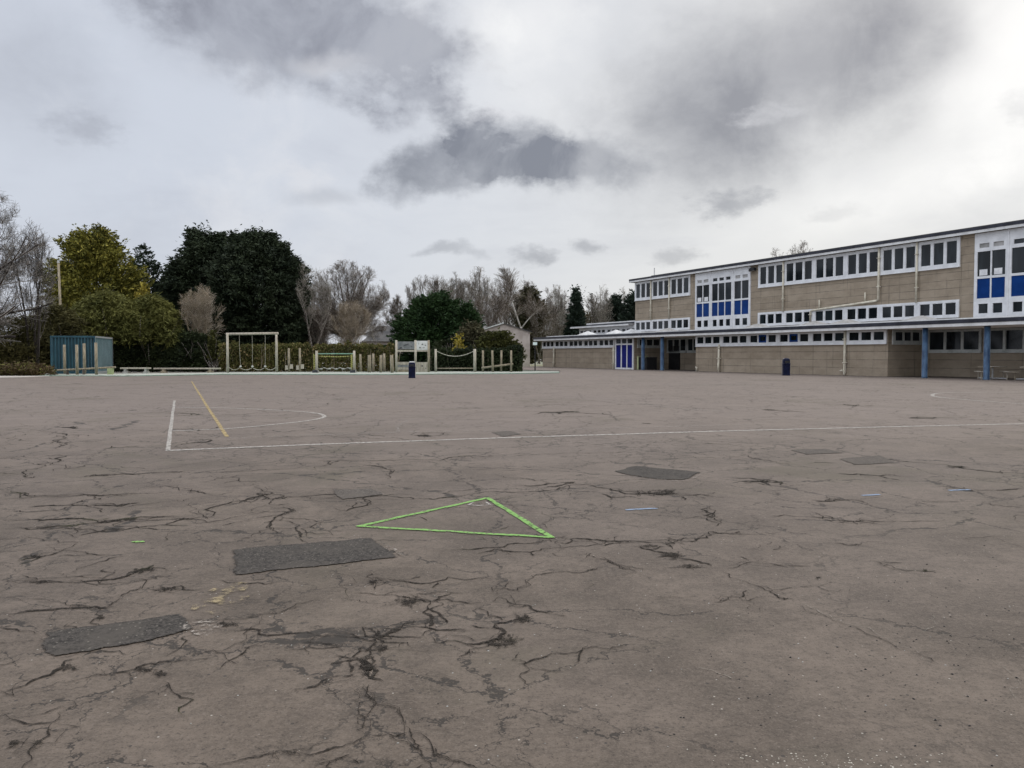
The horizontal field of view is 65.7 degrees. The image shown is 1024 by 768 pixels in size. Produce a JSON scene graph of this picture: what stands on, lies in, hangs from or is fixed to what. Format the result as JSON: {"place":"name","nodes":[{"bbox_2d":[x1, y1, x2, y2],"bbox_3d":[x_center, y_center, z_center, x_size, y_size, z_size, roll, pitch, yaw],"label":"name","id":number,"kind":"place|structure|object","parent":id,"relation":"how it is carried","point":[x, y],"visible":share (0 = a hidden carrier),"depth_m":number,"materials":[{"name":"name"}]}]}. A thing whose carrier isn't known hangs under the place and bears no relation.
{"place":"outdoors","nodes":[
{"label":"outdoors","id":0,"kind":"place"},
{"bbox_2d":[0,373,47,377],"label":"verge","id":1,"kind":"structure","parent":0,"point":[19,376],"depth_m":51.98,"materials":[{"name":"concrete"}]},
{"bbox_2d":[0,315,55,367],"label":"olive shrub","id":2,"kind":"object","parent":1,"relation":"on","point":[9,353],"visible":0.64,"depth_m":60.98,"materials":[{"name":"green plant"}]},
{"bbox_2d":[0,360,58,375],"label":"bramble patch","id":3,"kind":"object","parent":1,"relation":"on","point":[28,368],"visible":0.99,"depth_m":53.92,"materials":[{"name":"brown plant"}]},
{"bbox_2d":[0,190,61,345],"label":"bare tree","id":4,"kind":"object","parent":1,"relation":"on","point":[4,272],"visible":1,"depth_m":57.60,"materials":[{"name":"plant"}]},
{"bbox_2d":[10,218,58,364],"bbox_3d":[-36.860,-6.721,60.804,4.017,12.081,3.410,0,2,0],"label":"bare tree","id":5,"kind":"object","parent":1,"relation":"on","point":[40,286],"visible":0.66,"depth_m":60.72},
{"bbox_2d":[49,371,558,374],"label":"path","id":6,"kind":"structure","parent":0,"point":[323,372],"depth_m":63.03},
{"bbox_2d":[53,343,115,374],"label":"wooden posts","id":7,"kind":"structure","parent":6,"relation":"on","point":[110,370],"depth_m":56.28,"materials":[{"name":"brown wood"}]},
{"bbox_2d":[120,367,150,373],"bbox_3d":[-28.475,-1.014,60.059,2.195,0.478,0.340,0,2,0],"label":"bench","id":8,"kind":"object","parent":6,"relation":"on","point":[146,369],"visible":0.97,"depth_m":59.88,"materials":[{"name":"concrete"}]},
{"bbox_2d":[153,368,220,372],"bbox_3d":[-25.740,-1.083,62.920,5.209,0.406,0.340,0,2,0],"label":"bench","id":9,"kind":"object","parent":6,"relation":"on","point":[165,371],"visible":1,"depth_m":62.74,"materials":[{"name":"concrete"}]},
{"bbox_2d":[226,332,278,372],"bbox_3d":[-20.664,-2.481,63.171,4.061,3.282,1.179,-1,2,-14],"label":"rope swing frame","id":10,"kind":"object","parent":6,"relation":"on","point":[254,333],"visible":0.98,"depth_m":63.07,"materials":[{"name":"brown wood"}]},
{"bbox_2d":[312,351,355,372],"bbox_3d":[-14.004,-1.719,62.565,3.474,1.805,0.924,0,2,0],"label":"rope traverse","id":11,"kind":"object","parent":6,"relation":"on","point":[316,368],"visible":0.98,"depth_m":62.33,"materials":[{"name":"brown wood"}]},
{"bbox_2d":[395,340,429,371],"bbox_3d":[-8.036,-2.223,64.543,2.794,2.668,1.076,0,2,0],"label":"play panel","id":12,"kind":"object","parent":6,"relation":"on","point":[419,346],"visible":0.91,"depth_m":64.99,"materials":[{"name":"brown wood"}]},
{"bbox_2d":[434,349,475,371],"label":"rope bridge","id":13,"kind":"structure","parent":6,"relation":"on","point":[435,360],"depth_m":65.33,"materials":[{"name":"brown wood"}]},
{"bbox_2d":[426,345,517,370],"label":"hedge","id":14,"kind":"object","parent":6,"relation":"on","point":[446,361],"visible":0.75,"depth_m":67.43,"materials":[{"name":"green plant"}]},
{"bbox_2d":[481,350,512,371],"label":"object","id":15,"kind":"structure","parent":6,"relation":"on","point":[510,364],"depth_m":65.00,"materials":[{"name":"brown wood"}]},
{"bbox_2d":[468,326,527,362],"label":"laurel bush","id":16,"kind":"object","parent":6,"relation":"on","point":[490,339],"visible":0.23,"depth_m":70.38,"materials":[{"name":"green plant"}]},
{"bbox_2d":[509,344,522,371],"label":"hedge","id":17,"kind":"object","parent":6,"relation":"on","point":[519,358],"visible":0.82,"depth_m":66.81,"materials":[{"name":"green plant"}]},
{"bbox_2d":[49,359,559,373],"bbox_3d":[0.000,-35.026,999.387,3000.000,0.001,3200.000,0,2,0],"label":"ground","id":18,"kind":"structure","parent":0,"point":[117,372],"depth_m":72.62,"materials":[{"name":"green plant"}]},
{"bbox_2d":[17,301,92,365],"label":"olive shrub","id":19,"kind":"object","parent":18,"relation":"on","point":[68,322],"visible":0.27,"depth_m":65.26,"materials":[{"name":"green plant"}]},
{"bbox_2d":[57,261,61,304],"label":"grey pole","id":20,"kind":"object","parent":18,"relation":"on","point":[59,281],"visible":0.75,"depth_m":72.63,"materials":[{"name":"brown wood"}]},
{"bbox_2d":[50,336,112,373],"bbox_3d":[-33.731,-2.293,62.444,3.050,2.860,6.000,-1,2,-15],"label":"shipping container","id":21,"kind":"object","parent":18,"relation":"on","point":[104,350],"visible":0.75,"depth_m":59.77,"materials":[{"name":"teal metal"}]},
{"bbox_2d":[38,222,154,325],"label":"golden cypress","id":22,"kind":"object","parent":18,"relation":"on","point":[92,260],"visible":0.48,"depth_m":77.49,"materials":[{"name":"green plant"}]},
{"bbox_2d":[67,284,161,371],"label":"willowy shrub","id":23,"kind":"object","parent":18,"relation":"on","point":[107,312],"visible":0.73,"depth_m":67.44,"materials":[{"name":"green plant"}]},
{"bbox_2d":[105,335,136,371],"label":"dark undergrowth","id":24,"kind":"object","parent":18,"relation":"on","point":[116,353],"visible":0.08,"depth_m":68.25,"materials":[{"name":"green plant"}]},
{"bbox_2d":[129,281,150,300],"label":"forsythia","id":25,"kind":"object","parent":18,"relation":"on","point":[142,289],"visible":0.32,"depth_m":74.59,"materials":[{"name":"yellow plant"}]},
{"bbox_2d":[125,243,164,293],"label":"dark cypress","id":26,"kind":"object","parent":18,"relation":"on","point":[156,268],"visible":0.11,"depth_m":94.35,"materials":[{"name":"green plant"}]},
{"bbox_2d":[115,333,184,371],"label":"dark undergrowth","id":27,"kind":"object","parent":18,"relation":"on","point":[140,358],"visible":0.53,"depth_m":68.83,"materials":[{"name":"green plant"}]},
{"bbox_2d":[114,292,186,371],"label":"willowy shrub","id":28,"kind":"object","parent":18,"relation":"on","point":[160,314],"visible":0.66,"depth_m":68.76,"materials":[{"name":"green plant"}]},
{"bbox_2d":[115,337,223,371],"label":"hedge","id":29,"kind":"object","parent":18,"relation":"on","point":[192,351],"visible":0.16,"depth_m":69.26,"materials":[{"name":"green plant"}]},
{"bbox_2d":[155,328,224,371],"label":"dark undergrowth","id":30,"kind":"object","parent":18,"relation":"on","point":[190,357],"visible":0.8,"depth_m":68.93,"materials":[{"name":"green plant"}]},
{"bbox_2d":[179,283,225,371],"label":"bare shrub","id":31,"kind":"object","parent":18,"relation":"on","point":[194,304],"visible":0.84,"depth_m":70.20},
{"bbox_2d":[151,220,253,331],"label":"dark cypress","id":32,"kind":"object","parent":18,"relation":"on","point":[183,274],"visible":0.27,"depth_m":81.11,"materials":[{"name":"green plant"}]},
{"bbox_2d":[197,330,225,371],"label":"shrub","id":33,"kind":"object","parent":18,"relation":"on","point":[212,350],"visible":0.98,"depth_m":68.36,"materials":[{"name":"green plant"}]},
{"bbox_2d":[195,221,315,369],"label":"dark cypress","id":34,"kind":"object","parent":18,"relation":"on","point":[263,269],"visible":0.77,"depth_m":76.47,"materials":[{"name":"green plant"}]},
{"bbox_2d":[1,309,602,361],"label":"distant wood","id":35,"kind":"object","parent":18,"relation":"on","point":[588,315],"depth_m":168.90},
{"bbox_2d":[217,340,400,371],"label":"hedge","id":36,"kind":"object","parent":18,"relation":"on","point":[244,354],"visible":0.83,"depth_m":68.16,"materials":[{"name":"green plant"}]},
{"bbox_2d":[294,263,332,353],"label":"bare tree","id":37,"kind":"object","parent":18,"relation":"on","point":[326,301],"visible":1,"depth_m":75.76,"materials":[{"name":"brown plant"}]},
{"bbox_2d":[301,304,333,356],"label":"bare shrub","id":38,"kind":"object","parent":18,"relation":"on","point":[315,327],"visible":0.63,"depth_m":78.23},
{"bbox_2d":[308,259,390,359],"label":"round bare tree","id":39,"kind":"object","parent":18,"relation":"on","point":[377,305],"visible":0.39,"depth_m":94.22,"materials":[{"name":"grey plant"}]},
{"bbox_2d":[329,299,372,363],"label":"bare shrub","id":40,"kind":"object","parent":18,"relation":"on","point":[346,315],"visible":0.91,"depth_m":76.58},
{"bbox_2d":[363,326,408,354],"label":"house","id":41,"kind":"structure","parent":18,"relation":"on","point":[383,339],"depth_m":120.55,"materials":[{"name":"paint"}]},
{"bbox_2d":[382,294,404,325],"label":"bare tree","id":42,"kind":"object","parent":18,"relation":"on","point":[396,310],"visible":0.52,"depth_m":124.35,"materials":[{"name":"grey plant"}]},
{"bbox_2d":[383,289,461,361],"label":"green cypress","id":43,"kind":"object","parent":18,"relation":"on","point":[426,318],"visible":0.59,"depth_m":79.66,"materials":[{"name":"green plant"}]},
{"bbox_2d":[401,275,446,308],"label":"bare tree","id":44,"kind":"object","parent":18,"relation":"on","point":[425,283],"visible":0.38,"depth_m":117.81,"materials":[{"name":"grey plant"}]},
{"bbox_2d":[425,337,474,369],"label":"dark bush","id":45,"kind":"object","parent":18,"relation":"on","point":[442,343],"visible":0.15,"depth_m":71.59,"materials":[{"name":"green plant"}]},
{"bbox_2d":[439,273,474,304],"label":"bare tree","id":46,"kind":"object","parent":18,"relation":"on","point":[452,287],"visible":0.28,"depth_m":121.12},
{"bbox_2d":[445,333,468,358],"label":"forsythia","id":47,"kind":"object","parent":18,"relation":"on","point":[458,344],"visible":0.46,"depth_m":69.23,"materials":[{"name":"yellow plant"}]},
{"bbox_2d":[446,299,486,338],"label":"green cypress","id":48,"kind":"object","parent":18,"relation":"on","point":[466,310],"visible":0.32,"depth_m":79.25,"materials":[{"name":"green plant"}]},
{"bbox_2d":[451,317,484,346],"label":"ivy bush","id":49,"kind":"object","parent":18,"relation":"on","point":[472,330],"visible":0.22,"depth_m":73.45,"materials":[{"name":"green plant"}]},
{"bbox_2d":[484,322,531,366],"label":"outbuilding","id":50,"kind":"structure","parent":18,"relation":"on","point":[522,335],"depth_m":103.83,"materials":[{"name":"stone"}]},
{"bbox_2d":[618,289,634,321],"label":"dark pine","id":51,"kind":"object","parent":18,"relation":"on","point":[629,306],"visible":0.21,"depth_m":138.56,"materials":[{"name":"green plant"}]},
{"bbox_2d":[533,219,1023,379],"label":"school building","id":52,"kind":"structure","parent":18,"relation":"on","point":[950,303],"depth_m":60.14,"materials":[{"name":"brick"}]},
{"bbox_2d":[542,341,553,348],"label":"window","id":53,"kind":"structure","parent":52,"relation":"in","point":[545,344],"depth_m":93.15,"materials":[{"name":"white paint"}]},
{"bbox_2d":[554,340,567,347],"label":"window","id":54,"kind":"structure","parent":52,"relation":"in","point":[560,343],"depth_m":90.32,"materials":[{"name":"white paint"}]},
{"bbox_2d":[568,340,582,347],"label":"window","id":55,"kind":"structure","parent":52,"relation":"in","point":[571,343],"depth_m":87.50,"materials":[{"name":"white paint"}]},
{"bbox_2d":[583,339,597,347],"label":"window","id":56,"kind":"structure","parent":52,"relation":"in","point":[589,343],"depth_m":84.58,"materials":[{"name":"white paint"}]},
{"bbox_2d":[598,339,614,347],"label":"window","id":57,"kind":"structure","parent":52,"relation":"in","point":[602,343],"depth_m":81.86,"materials":[{"name":"white paint"}]},
{"bbox_2d":[635,320,650,331],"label":"window","id":58,"kind":"structure","parent":52,"relation":"in","point":[644,325],"depth_m":87.89,"materials":[{"name":"white paint"}]},
{"bbox_2d":[635,280,651,300],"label":"window","id":59,"kind":"structure","parent":52,"relation":"in","point":[642,291],"depth_m":87.95,"materials":[{"name":"white paint"}]},
{"bbox_2d":[637,338,659,347],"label":"window","id":60,"kind":"structure","parent":52,"relation":"in","point":[649,342],"depth_m":78.21,"materials":[{"name":"glass"}]},
{"bbox_2d":[651,278,667,298],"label":"window","id":61,"kind":"structure","parent":52,"relation":"in","point":[659,288],"depth_m":85.11,"materials":[{"name":"white paint"}]},
{"bbox_2d":[651,319,669,330],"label":"window","id":62,"kind":"structure","parent":52,"relation":"in","point":[659,324],"depth_m":85.24,"materials":[{"name":"white paint"}]},
{"bbox_2d":[669,346,679,369],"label":"door","id":63,"kind":"structure","parent":52,"relation":"in","point":[674,358],"depth_m":77.29,"materials":[{"name":"black paint"}]},
{"bbox_2d":[666,338,686,352],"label":"window","id":64,"kind":"structure","parent":52,"relation":"in","point":[682,342],"depth_m":76.80,"materials":[{"name":"glass"}]},
{"bbox_2d":[669,317,689,329],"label":"window","id":65,"kind":"structure","parent":52,"relation":"in","point":[675,323],"depth_m":82.04,"materials":[{"name":"white paint"}]},
{"bbox_2d":[670,275,690,297],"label":"window","id":66,"kind":"structure","parent":52,"relation":"in","point":[680,286],"depth_m":81.92,"materials":[{"name":"white paint"}]},
{"bbox_2d":[686,338,695,352],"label":"window","id":67,"kind":"structure","parent":52,"relation":"in","point":[691,348],"depth_m":75.04,"materials":[{"name":"glass"}]},
{"bbox_2d":[695,335,720,346],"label":"window","id":68,"kind":"structure","parent":52,"relation":"in","point":[712,340],"depth_m":67.53,"materials":[{"name":"white paint"}]},
{"bbox_2d":[721,334,747,345],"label":"window","id":69,"kind":"structure","parent":52,"relation":"in","point":[742,339],"depth_m":64.57,"materials":[{"name":"white paint"}]},
{"bbox_2d":[747,333,777,345],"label":"window","id":70,"kind":"structure","parent":52,"relation":"in","point":[771,339],"depth_m":61.68,"materials":[{"name":"white paint"}]},
{"bbox_2d":[758,311,783,325],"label":"window","id":71,"kind":"structure","parent":52,"relation":"in","point":[765,318],"depth_m":70.41,"materials":[{"name":"white paint"}]},
{"bbox_2d":[758,262,784,287],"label":"window","id":72,"kind":"structure","parent":52,"relation":"in","point":[769,275],"depth_m":70.50,"materials":[{"name":"white paint"}]},
{"bbox_2d":[777,332,809,345],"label":"window","id":73,"kind":"structure","parent":52,"relation":"in","point":[802,338],"depth_m":58.85,"materials":[{"name":"white paint"}]},
{"bbox_2d":[784,309,812,324],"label":"window","id":74,"kind":"structure","parent":52,"relation":"in","point":[794,317],"depth_m":67.73,"materials":[{"name":"white paint"}]},
{"bbox_2d":[784,257,813,284],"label":"window","id":75,"kind":"structure","parent":52,"relation":"in","point":[800,271],"depth_m":67.45,"materials":[{"name":"white paint"}]},
{"bbox_2d":[810,331,843,344],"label":"window","id":76,"kind":"structure","parent":52,"relation":"in","point":[832,337],"depth_m":56.07,"materials":[{"name":"white paint"}]},
{"bbox_2d":[813,307,844,322],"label":"window","id":77,"kind":"structure","parent":52,"relation":"in","point":[832,315],"depth_m":64.57,"materials":[{"name":"white paint"}]},
{"bbox_2d":[814,253,845,281],"bbox_3d":[25.813,-9.444,64.539,0.147,2.080,3.226,-1,2,-26],"label":"window","id":78,"kind":"structure","parent":52,"relation":"in","point":[828,267],"depth_m":64.52,"materials":[{"name":"white paint"}]},
{"bbox_2d":[845,305,879,321],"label":"window","id":79,"kind":"structure","parent":52,"relation":"in","point":[868,313],"depth_m":61.67,"materials":[{"name":"white paint"}]},
{"bbox_2d":[845,248,880,278],"bbox_3d":[27.230,-9.338,61.629,0.147,2.080,3.246,-1,2,-26],"label":"window","id":80,"kind":"structure","parent":52,"relation":"in","point":[863,263],"depth_m":61.71,"materials":[{"name":"white paint"}]},
{"bbox_2d":[846,330,886,344],"bbox_3d":[23.690,-3.123,53.120,0.147,0.940,3.196,-1,2,-26],"label":"window","id":81,"kind":"structure","parent":52,"relation":"in","point":[862,336],"depth_m":53.10,"materials":[{"name":"white paint"}]},
{"bbox_2d":[880,243,915,274],"bbox_3d":[28.631,-9.233,58.748,0.147,2.080,3.156,-1,2,-26],"label":"window","id":82,"kind":"structure","parent":52,"relation":"in","point":[897,259],"depth_m":58.82,"materials":[{"name":"white paint"}]},
{"bbox_2d":[879,302,916,320],"bbox_3d":[28.631,-5.355,58.890,0.147,1.240,3.156,-1,2,-26],"label":"window","id":83,"kind":"structure","parent":52,"relation":"in","point":[899,311],"depth_m":58.90,"materials":[{"name":"white paint"}]},
{"bbox_2d":[892,330,921,344],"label":"window","id":84,"kind":"structure","parent":52,"relation":"in","point":[899,337],"depth_m":52.35,"materials":[{"name":"white paint"}]},
{"bbox_2d":[917,299,959,318],"bbox_3d":[30.024,-5.250,56.017,0.147,1.240,3.216,-1,2,-26],"label":"window","id":85,"kind":"structure","parent":52,"relation":"in","point":[944,308],"depth_m":55.85,"materials":[{"name":"white paint"}]},
{"bbox_2d":[918,236,960,270],"bbox_3d":[30.024,-9.127,55.875,0.147,2.080,3.216,-1,2,-26],"label":"window","id":86,"kind":"structure","parent":52,"relation":"in","point":[945,253],"depth_m":55.84,"materials":[{"name":"white paint"}]},
{"bbox_2d":[928,329,981,352],"bbox_3d":[28.498,-2.754,51.247,0.147,1.500,3.750,-1,2,-26],"label":"window","id":87,"kind":"structure","parent":52,"relation":"in","point":[962,340],"depth_m":51.15,"materials":[{"name":"glass"}]},
{"bbox_2d":[983,328,1023,352],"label":"window","id":88,"kind":"structure","parent":52,"relation":"in","point":[1003,340],"depth_m":48.13,"materials":[{"name":"glass"}]},
{"bbox_2d":[0,366,1023,767],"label":"playground","id":89,"kind":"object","parent":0,"point":[618,568],"visible":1,"depth_m":5.21,"materials":[{"name":"asphalt"}]},
{"bbox_2d":[38,372,559,375],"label":"kerb","id":90,"kind":"structure","parent":89,"relation":"on","point":[295,374],"depth_m":57.28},
{"bbox_2d":[408,361,415,377],"bbox_3d":[-6.157,-0.881,48.925,0.479,1.026,0.441,0,2,0],"label":"litter bin","id":91,"kind":"object","parent":89,"relation":"on","point":[412,370],"visible":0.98,"depth_m":48.74,"materials":[{"name":"blue plastic"}]},
{"bbox_2d":[781,358,790,375],"bbox_3d":[19.005,-1.197,55.040,0.573,1.210,0.527,0,2,0],"label":"litter bin","id":92,"kind":"object","parent":89,"relation":"on","point":[785,363],"visible":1,"depth_m":54.82,"materials":[{"name":"blue plastic"}]},
{"bbox_2d":[974,366,1007,379],"bbox_3d":[28.211,-0.658,46.593,1.795,0.750,1.725,1,2,21],"label":"picnic table","id":93,"kind":"object","parent":89,"relation":"on","point":[981,377],"visible":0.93,"depth_m":46.49,"materials":[{"name":"grey wood"}]},
{"bbox_2d":[0,0,1023,344],"label":"sky","id":94,"kind":"structure","parent":0,"point":[590,144],"materials":[{"name":"grey"}]},
{"bbox_2d":[530,362,542,365],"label":"lawn","id":95,"kind":"structure","parent":0,"point":[541,364],"depth_m":121.05,"materials":[{"name":"plant"}]},
{"bbox_2d":[452,282,483,310],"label":"bare tree","id":96,"kind":"object","parent":95,"relation":"on","point":[456,291],"visible":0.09,"depth_m":129.13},
{"bbox_2d":[461,266,491,327],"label":"bare tree","id":97,"kind":"object","parent":95,"relation":"on","point":[485,289],"visible":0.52,"depth_m":118.70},
{"bbox_2d":[471,286,512,327],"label":"bare tree","id":98,"kind":"object","parent":95,"relation":"on","point":[490,320],"visible":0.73,"depth_m":111.11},
{"bbox_2d":[488,268,522,325],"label":"bare tree","id":99,"kind":"object","parent":95,"relation":"on","point":[504,294],"visible":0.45,"depth_m":124.69,"materials":[{"name":"grey plant"}]},
{"bbox_2d":[493,265,547,327],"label":"birch","id":100,"kind":"object","parent":95,"relation":"on","point":[515,312],"visible":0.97,"depth_m":117.55,"materials":[{"name":"grey plant"}]},
{"bbox_2d":[502,276,538,325],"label":"bare tree","id":101,"kind":"object","parent":95,"relation":"on","point":[525,284],"visible":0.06,"depth_m":131.49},
{"bbox_2d":[508,285,550,363],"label":"ivy clad tree","id":102,"kind":"object","parent":95,"relation":"on","point":[521,317],"visible":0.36,"depth_m":126.66,"materials":[{"name":"green plant"}]},
{"bbox_2d":[523,287,556,363],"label":"bare tree","id":103,"kind":"object","parent":95,"relation":"on","point":[543,315],"visible":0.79,"depth_m":124.56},
{"bbox_2d":[540,303,563,335],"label":"bare tree","id":104,"kind":"object","parent":95,"relation":"on","point":[555,315],"visible":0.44,"depth_m":139.99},
{"bbox_2d":[549,284,566,335],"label":"bare tree","id":105,"kind":"object","parent":95,"relation":"on","point":[561,307],"visible":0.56,"depth_m":149.66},
{"bbox_2d":[563,284,592,335],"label":"conical conifer","id":106,"kind":"object","parent":95,"relation":"on","point":[575,317],"visible":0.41,"depth_m":138.87,"materials":[{"name":"green plant"}]},
{"bbox_2d":[584,293,600,322],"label":"bare tree","id":107,"kind":"object","parent":95,"relation":"on","point":[591,302],"visible":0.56,"depth_m":154.38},
{"bbox_2d":[593,284,615,322],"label":"bare tree","id":108,"kind":"object","parent":95,"relation":"on","point":[605,307],"visible":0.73,"depth_m":144.75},
{"bbox_2d":[602,289,627,321],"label":"dark pine","id":109,"kind":"object","parent":95,"relation":"on","point":[615,300],"visible":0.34,"depth_m":148.53,"materials":[{"name":"green plant"}]},
{"bbox_2d":[637,356,656,369],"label":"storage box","id":110,"kind":"object","parent":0,"point":[650,363],"visible":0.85,"depth_m":75.95,"materials":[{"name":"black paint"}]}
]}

